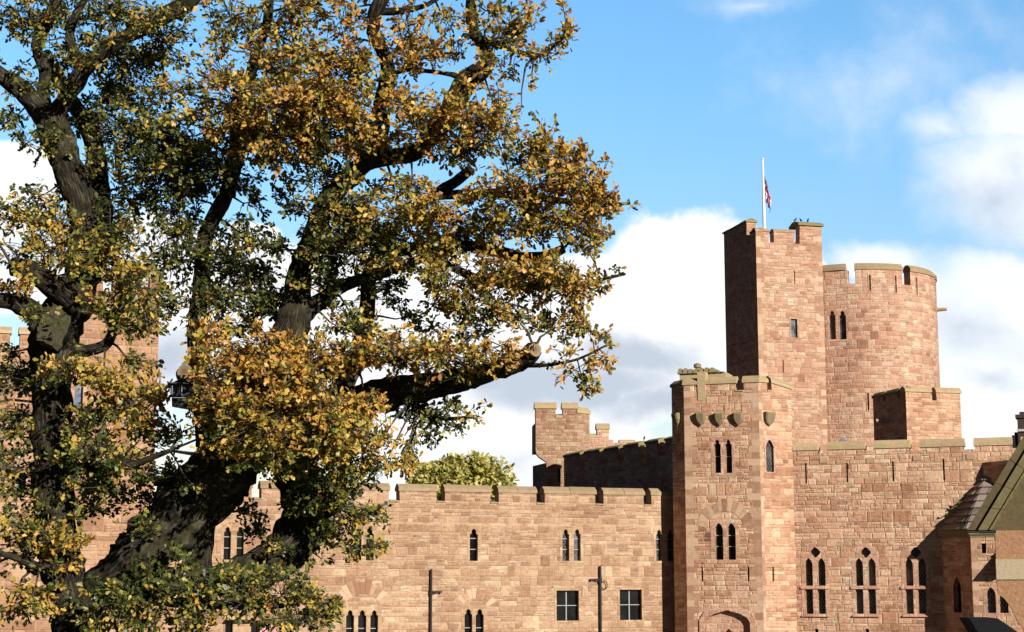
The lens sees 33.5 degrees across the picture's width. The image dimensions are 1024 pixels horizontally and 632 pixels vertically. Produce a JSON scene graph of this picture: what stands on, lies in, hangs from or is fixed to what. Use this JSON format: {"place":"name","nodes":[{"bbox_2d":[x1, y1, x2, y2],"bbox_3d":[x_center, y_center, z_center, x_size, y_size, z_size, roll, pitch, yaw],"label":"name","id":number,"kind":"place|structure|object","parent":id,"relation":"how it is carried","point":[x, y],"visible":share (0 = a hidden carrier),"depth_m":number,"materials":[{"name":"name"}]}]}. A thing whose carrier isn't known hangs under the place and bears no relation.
{"place":"outdoors","nodes":[
{"label":"outdoors","id":0,"kind":"place"},
{"bbox_2d":[0,0,1023,499],"label":"sky","id":1,"kind":"structure","parent":0,"point":[895,127],"materials":[{"name":"blue"}]},
{"bbox_2d":[590,423,635,448],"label":"stepped wall","id":2,"kind":"structure","parent":0,"point":[599,438],"depth_m":106.19,"materials":[{"name":"stone"}]},
{"bbox_2d":[670,363,796,631],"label":"gate tower","id":3,"kind":"structure","parent":0,"point":[733,525],"depth_m":79.91,"materials":[{"name":"red stone"}]},
{"bbox_2d":[711,436,734,475],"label":"window","id":4,"kind":"structure","parent":3,"relation":"in","point":[720,451],"depth_m":80.29,"materials":[{"name":"stone"}]},
{"bbox_2d":[711,517,739,562],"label":"window","id":5,"kind":"structure","parent":3,"relation":"in","point":[733,532],"depth_m":79.67,"materials":[{"name":"stone"}]},
{"bbox_2d":[699,603,755,631],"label":"doorway","id":6,"kind":"structure","parent":3,"relation":"in","point":[726,616],"depth_m":79.13,"materials":[{"name":"stone"}]},
{"bbox_2d":[764,438,775,472],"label":"window","id":7,"kind":"structure","parent":3,"relation":"in","point":[768,450],"depth_m":79.94,"materials":[{"name":"glass"}]},
{"bbox_2d":[722,218,827,452],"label":"square turret","id":8,"kind":"object","parent":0,"point":[774,309],"visible":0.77,"depth_m":102.03,"materials":[{"name":"stone"}]},
{"bbox_2d":[762,158,765,227],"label":"flagpole","id":9,"kind":"object","parent":8,"relation":"on","point":[763,205],"visible":0.78,"depth_m":104.66,"materials":[{"name":"white metal"}]},
{"bbox_2d":[764,176,770,212],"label":"flag","id":10,"kind":"object","parent":9,"relation":"hanging from","point":[767,198],"visible":1,"depth_m":104.68,"materials":[{"name":"fabric"}]},
{"bbox_2d":[789,317,799,338],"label":"window","id":11,"kind":"structure","parent":8,"relation":"in","point":[792,320],"depth_m":101.82,"materials":[{"name":"beige stone"}]},
{"bbox_2d":[823,263,946,451],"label":"round tower","id":12,"kind":"structure","parent":0,"point":[881,327],"depth_m":103.27,"materials":[{"name":"stone"}]},
{"bbox_2d":[827,308,847,341],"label":"window","id":13,"kind":"structure","parent":12,"relation":"in","point":[834,328],"depth_m":103.53,"materials":[{"name":"stone"}]},
{"bbox_3d":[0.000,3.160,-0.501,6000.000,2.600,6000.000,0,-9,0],"label":"ground","id":14,"kind":"structure","parent":0,"visible":0},
{"bbox_2d":[0,270,159,631],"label":"tower","id":15,"kind":"structure","parent":14,"relation":"on","point":[105,530],"depth_m":68.89,"materials":[{"name":"stone"}]},
{"bbox_2d":[12,464,32,500],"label":"window","id":16,"kind":"structure","parent":15,"relation":"in","point":[26,498],"depth_m":68.15,"materials":[{"name":"stone"}]},
{"bbox_2d":[71,377,87,414],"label":"window","id":17,"kind":"structure","parent":15,"relation":"in","point":[77,395],"depth_m":69.47,"materials":[{"name":"glass"}]},
{"bbox_2d":[0,0,641,631],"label":"oak tree","id":18,"kind":"object","parent":14,"relation":"on","point":[264,402],"visible":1,"depth_m":21.95,"materials":[{"name":"green plant"}]},
{"bbox_2d":[167,382,195,409],"bbox_3d":[-4.145,1.032,21.287,0.353,0.328,0.933,2,-9,-11],"label":"floodlight","id":19,"kind":"object","parent":18,"relation":"attached to","point":[179,391],"visible":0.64,"depth_m":20.95,"materials":[{"name":"metal"}]},
{"bbox_2d":[149,481,674,631],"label":"crenellated range","id":20,"kind":"structure","parent":14,"relation":"on","point":[514,559],"depth_m":78.93,"materials":[{"name":"beige stone"}]},
{"bbox_2d":[220,524,246,561],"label":"window","id":21,"kind":"structure","parent":20,"relation":"in","point":[236,544],"depth_m":75.15,"materials":[{"name":"beige stone"}]},
{"bbox_2d":[223,619,259,631],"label":"window","id":22,"kind":"structure","parent":20,"relation":"in","point":[227,625],"depth_m":74.68,"materials":[{"name":"beige stone"}]},
{"bbox_2d":[342,606,381,631],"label":"window","id":23,"kind":"structure","parent":20,"relation":"in","point":[372,623],"depth_m":76.52,"materials":[{"name":"beige stone"}]},
{"bbox_2d":[351,526,376,562],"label":"window","id":24,"kind":"structure","parent":20,"relation":"in","point":[364,540],"depth_m":77.07,"materials":[{"name":"beige stone"}]},
{"bbox_2d":[467,526,480,562],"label":"window","id":25,"kind":"structure","parent":20,"relation":"in","point":[471,536],"depth_m":78.76,"materials":[{"name":"beige stone"}]},
{"bbox_2d":[461,605,486,631],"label":"window","id":26,"kind":"structure","parent":20,"relation":"in","point":[465,616],"depth_m":78.22,"materials":[{"name":"beige stone"}]},
{"bbox_2d":[554,588,580,621],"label":"window","id":27,"kind":"structure","parent":20,"relation":"in","point":[565,599],"depth_m":79.90,"materials":[{"name":"black glass"}]},
{"bbox_2d":[560,526,582,562],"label":"window","id":28,"kind":"structure","parent":20,"relation":"in","point":[573,548],"depth_m":80.29,"materials":[{"name":"beige stone"}]},
{"bbox_2d":[618,587,643,621],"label":"window","id":29,"kind":"structure","parent":20,"relation":"in","point":[628,597],"depth_m":80.92,"materials":[{"name":"black glass"}]},
{"bbox_2d":[653,527,673,562],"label":"window","id":30,"kind":"structure","parent":20,"relation":"in","point":[666,539],"depth_m":81.82,"materials":[{"name":"beige stone"}]},
{"bbox_2d":[429,569,441,631],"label":"iron post","id":31,"kind":"object","parent":14,"relation":"on","point":[431,592],"visible":1,"depth_m":77.45,"materials":[{"name":"black metal"}]},
{"bbox_2d":[404,449,519,500],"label":"garden tree","id":32,"kind":"object","parent":14,"relation":"on","point":[477,468],"visible":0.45,"depth_m":148.44,"materials":[{"name":"green plant"}]},
{"bbox_2d":[532,402,590,501],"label":"corner turret","id":33,"kind":"object","parent":14,"relation":"on","point":[556,437],"visible":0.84,"depth_m":101.83,"materials":[{"name":"brown stone"}]},
{"bbox_2d":[590,566,607,631],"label":"iron post","id":34,"kind":"object","parent":14,"relation":"on","point":[600,584],"visible":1,"depth_m":80.17,"materials":[{"name":"black metal"}]},
{"bbox_2d":[563,436,672,503],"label":"curtain wall","id":35,"kind":"structure","parent":14,"relation":"on","point":[644,465],"depth_m":92.89,"materials":[{"name":"red stone"}]},
{"bbox_2d":[792,437,1022,631],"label":"great hall","id":36,"kind":"structure","parent":14,"relation":"on","point":[868,546],"depth_m":78.52,"materials":[{"name":"stone"}]},
{"bbox_2d":[801,543,829,616],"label":"window","id":37,"kind":"structure","parent":36,"relation":"in","point":[810,589],"depth_m":79.26,"materials":[{"name":"stone"}]},
{"bbox_2d":[851,543,880,616],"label":"window","id":38,"kind":"structure","parent":36,"relation":"in","point":[862,587],"depth_m":78.47,"materials":[{"name":"stone"}]},
{"bbox_2d":[901,543,930,616],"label":"window","id":39,"kind":"structure","parent":36,"relation":"in","point":[910,576],"depth_m":77.71,"materials":[{"name":"stone"}]},
{"bbox_2d":[871,386,961,450],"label":"roof turret","id":40,"kind":"object","parent":36,"relation":"on","point":[914,415],"visible":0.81,"depth_m":90.40,"materials":[{"name":"stone"}]},
{"bbox_2d":[1012,412,1023,447],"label":"chimney","id":41,"kind":"object","parent":36,"relation":"on","point":[1018,434],"visible":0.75,"depth_m":78.22,"materials":[{"name":"stone"}]},
{"bbox_2d":[938,460,1023,631],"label":"chapel bay","id":42,"kind":"object","parent":14,"relation":"on","point":[969,575],"visible":0.61,"depth_m":75.76,"materials":[{"name":"stone"}]},
{"bbox_2d":[951,573,963,614],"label":"window","id":43,"kind":"structure","parent":42,"relation":"in","point":[960,585],"depth_m":76.34,"materials":[{"name":"stone"}]},
{"bbox_2d":[983,583,1011,615],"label":"window","id":44,"kind":"structure","parent":42,"relation":"in","point":[991,599],"depth_m":74.81,"materials":[{"name":"stone"}]},
{"bbox_2d":[959,617,1016,631],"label":"canopy","id":45,"kind":"object","parent":14,"relation":"on","point":[979,624],"visible":1,"depth_m":48.18,"materials":[{"name":"fabric"}]},
{"bbox_2d":[967,436,1023,629],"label":"gabled porch","id":46,"kind":"object","parent":14,"relation":"on","point":[1007,530],"visible":1,"depth_m":51.54,"materials":[{"name":"stone"}]}
]}

